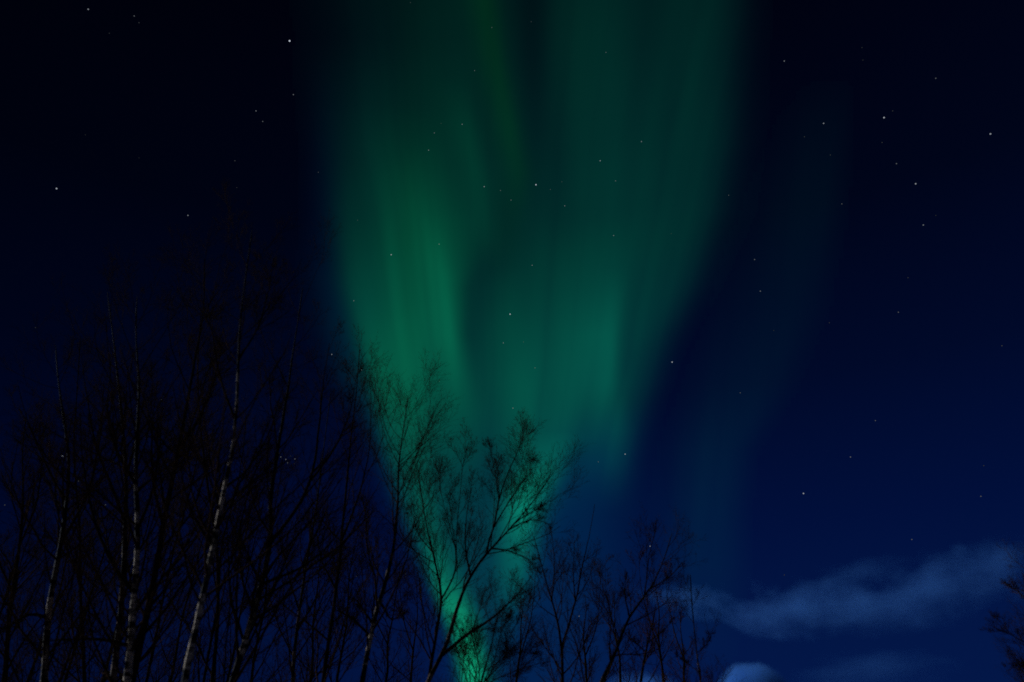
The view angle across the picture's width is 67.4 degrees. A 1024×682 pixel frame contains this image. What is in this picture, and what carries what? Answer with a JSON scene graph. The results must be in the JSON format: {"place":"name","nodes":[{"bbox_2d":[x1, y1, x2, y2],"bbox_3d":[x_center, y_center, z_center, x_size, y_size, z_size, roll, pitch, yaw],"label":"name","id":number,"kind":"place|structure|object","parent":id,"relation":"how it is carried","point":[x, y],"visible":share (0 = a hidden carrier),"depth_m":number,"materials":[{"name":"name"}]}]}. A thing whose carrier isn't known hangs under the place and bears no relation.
{"place":"outdoors","nodes":[
{"label":"outdoors","id":0,"kind":"place"},
{"bbox_2d":[0,0,1023,681],"label":"sky","id":1,"kind":"structure","parent":0,"point":[165,104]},
{"bbox_3d":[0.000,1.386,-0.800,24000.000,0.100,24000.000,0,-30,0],"label":"ground","id":2,"kind":"structure","parent":0,"visible":0},
{"bbox_2d":[0,443,64,681],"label":"birch tree","id":3,"kind":"object","parent":2,"relation":"on","point":[27,567],"visible":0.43,"depth_m":24.02,"materials":[{"name":"black plant"}]},
{"bbox_2d":[0,396,99,681],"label":"birch tree","id":4,"kind":"object","parent":2,"relation":"on","point":[6,662],"visible":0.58,"depth_m":17.34,"materials":[{"name":"black plant"}]},
{"bbox_2d":[0,462,115,681],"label":"birch tree","id":5,"kind":"object","parent":2,"relation":"on","point":[32,667],"visible":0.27,"depth_m":24.86,"materials":[{"name":"black plant"}]},
{"bbox_2d":[0,304,165,681],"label":"birch tree","id":6,"kind":"object","parent":2,"relation":"on","point":[46,662],"visible":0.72,"depth_m":15.02,"materials":[{"name":"black plant"}]},
{"bbox_2d":[22,439,154,681],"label":"birch tree","id":7,"kind":"object","parent":2,"relation":"on","point":[67,652],"visible":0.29,"depth_m":26.36,"materials":[{"name":"black plant"}]},
{"bbox_2d":[1,247,212,681],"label":"birch tree","id":8,"kind":"object","parent":2,"relation":"on","point":[113,667],"visible":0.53,"depth_m":16.81,"materials":[{"name":"black plant"}]},
{"bbox_2d":[2,272,221,681],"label":"birch tree","id":9,"kind":"object","parent":2,"relation":"on","point":[84,665],"visible":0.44,"depth_m":18.59,"materials":[{"name":"black plant"}]},
{"bbox_2d":[69,454,185,681],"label":"birch tree","id":10,"kind":"object","parent":2,"relation":"on","point":[106,664],"visible":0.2,"depth_m":26.16,"materials":[{"name":"black plant"}]},
{"bbox_2d":[10,238,248,681],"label":"birch tree","id":11,"kind":"object","parent":2,"relation":"on","point":[130,643],"visible":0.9,"depth_m":13.88,"materials":[{"name":"black plant"}]},
{"bbox_2d":[71,356,234,681],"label":"birch tree","id":12,"kind":"object","parent":2,"relation":"on","point":[148,668],"visible":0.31,"depth_m":22.96,"materials":[{"name":"black plant"}]},
{"bbox_2d":[25,214,284,681],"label":"birch tree","id":13,"kind":"object","parent":2,"relation":"on","point":[139,650],"visible":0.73,"depth_m":15.12,"materials":[{"name":"black plant"}]},
{"bbox_2d":[137,472,229,681],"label":"birch tree","id":14,"kind":"object","parent":2,"relation":"on","point":[170,678],"visible":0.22,"depth_m":26.42,"materials":[{"name":"black plant"}]},
{"bbox_2d":[173,387,278,681],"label":"birch tree","id":15,"kind":"object","parent":2,"relation":"on","point":[198,659],"visible":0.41,"depth_m":23.75,"materials":[{"name":"black plant"}]},
{"bbox_2d":[137,282,323,681],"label":"birch tree","id":16,"kind":"object","parent":2,"relation":"on","point":[212,671],"visible":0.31,"depth_m":20.67,"materials":[{"name":"black plant"}]},
{"bbox_2d":[117,176,364,681],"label":"birch tree","id":17,"kind":"object","parent":2,"relation":"on","point":[208,563],"visible":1,"depth_m":12.26,"materials":[{"name":"black plant"}]},
{"bbox_2d":[198,475,290,681],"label":"birch tree","id":18,"kind":"object","parent":2,"relation":"on","point":[230,654],"visible":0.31,"depth_m":24.87,"materials":[{"name":"black plant"}]},
{"bbox_2d":[187,441,318,681],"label":"birch tree","id":19,"kind":"object","parent":2,"relation":"on","point":[261,624],"visible":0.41,"depth_m":25.38,"materials":[{"name":"black plant"}]},
{"bbox_2d":[198,210,382,681],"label":"birch tree","id":20,"kind":"object","parent":2,"relation":"on","point":[246,642],"visible":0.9,"depth_m":14.67,"materials":[{"name":"black plant"}]},
{"bbox_2d":[245,377,360,681],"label":"birch tree","id":21,"kind":"object","parent":2,"relation":"on","point":[294,655],"visible":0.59,"depth_m":19.26,"materials":[{"name":"black plant"}]},
{"bbox_2d":[255,493,362,681],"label":"birch tree","id":22,"kind":"object","parent":2,"relation":"on","point":[312,638],"visible":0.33,"depth_m":25.52,"materials":[{"name":"black plant"}]},
{"bbox_2d":[264,324,401,681],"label":"birch tree","id":23,"kind":"object","parent":2,"relation":"on","point":[326,664],"visible":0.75,"depth_m":17.10,"materials":[{"name":"black plant"}]},
{"bbox_2d":[296,518,379,681],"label":"birch tree","id":24,"kind":"object","parent":2,"relation":"on","point":[343,643],"visible":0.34,"depth_m":23.99,"materials":[{"name":"black plant"}]},
{"bbox_2d":[314,346,467,681],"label":"birch tree","id":25,"kind":"object","parent":2,"relation":"on","point":[370,634],"visible":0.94,"depth_m":16.51,"materials":[{"name":"black plant"}]},
{"bbox_2d":[356,540,428,681],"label":"birch tree","id":26,"kind":"object","parent":2,"relation":"on","point":[386,646],"visible":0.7,"depth_m":24.48,"materials":[{"name":"black plant"}]},
{"bbox_2d":[382,542,449,681],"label":"birch tree","id":27,"kind":"object","parent":2,"relation":"on","point":[409,644],"visible":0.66,"depth_m":26.39,"materials":[{"name":"black plant"}]},
{"bbox_2d":[364,418,507,677],"bbox_3d":[-1.857,6.348,17.153,2.954,9.610,3.282,-21,-36,32],"label":"birch tree","id":28,"kind":"object","parent":2,"relation":"on","point":[441,596],"visible":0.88,"depth_m":18.06,"materials":[{"name":"black plant"}]},
{"bbox_2d":[418,564,550,681],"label":"birch shrub","id":29,"kind":"object","parent":2,"relation":"on","point":[465,647],"visible":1,"depth_m":14.04,"materials":[{"name":"black plant"}]},
{"bbox_2d":[426,408,590,681],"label":"birch tree","id":30,"kind":"object","parent":2,"relation":"on","point":[540,506],"visible":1,"depth_m":17.26,"materials":[{"name":"black plant"}]},
{"bbox_2d":[503,549,550,681],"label":"birch tree","id":31,"kind":"object","parent":2,"relation":"on","point":[526,611],"visible":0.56,"depth_m":26.82,"materials":[{"name":"black plant"}]},
{"bbox_2d":[493,504,616,681],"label":"birch tree","id":32,"kind":"object","parent":2,"relation":"on","point":[561,642],"visible":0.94,"depth_m":18.03,"materials":[{"name":"black plant"}]},
{"bbox_2d":[567,554,615,681],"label":"birch tree","id":33,"kind":"object","parent":2,"relation":"on","point":[586,652],"visible":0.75,"depth_m":25.45,"materials":[{"name":"black plant"}]},
{"bbox_2d":[584,559,638,681],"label":"birch tree","id":34,"kind":"object","parent":2,"relation":"on","point":[614,607],"visible":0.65,"depth_m":25.02,"materials":[{"name":"black plant"}]},
{"bbox_2d":[541,505,706,681],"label":"birch tree","id":35,"kind":"object","parent":2,"relation":"on","point":[607,672],"visible":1,"depth_m":16.38,"materials":[{"name":"black plant"}]},
{"bbox_2d":[611,595,678,681],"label":"birch tree","id":36,"kind":"object","parent":2,"relation":"on","point":[633,639],"visible":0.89,"depth_m":16.86,"materials":[{"name":"black plant"}]},
{"bbox_2d":[623,547,680,681],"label":"birch tree","id":37,"kind":"object","parent":2,"relation":"on","point":[662,675],"visible":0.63,"depth_m":25.75,"materials":[{"name":"black plant"}]},
{"bbox_2d":[653,554,697,681],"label":"birch tree","id":38,"kind":"object","parent":2,"relation":"on","point":[680,619],"visible":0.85,"depth_m":23.67,"materials":[{"name":"black plant"}]},
{"bbox_2d":[671,570,747,681],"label":"birch tree","id":39,"kind":"object","parent":2,"relation":"on","point":[699,669],"visible":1,"depth_m":15.09,"materials":[{"name":"black plant"}]},
{"bbox_2d":[978,537,1023,681],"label":"birch tree","id":40,"kind":"object","parent":2,"relation":"on","point":[1018,662],"visible":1,"depth_m":14.95,"materials":[{"name":"black plant"}]}
]}

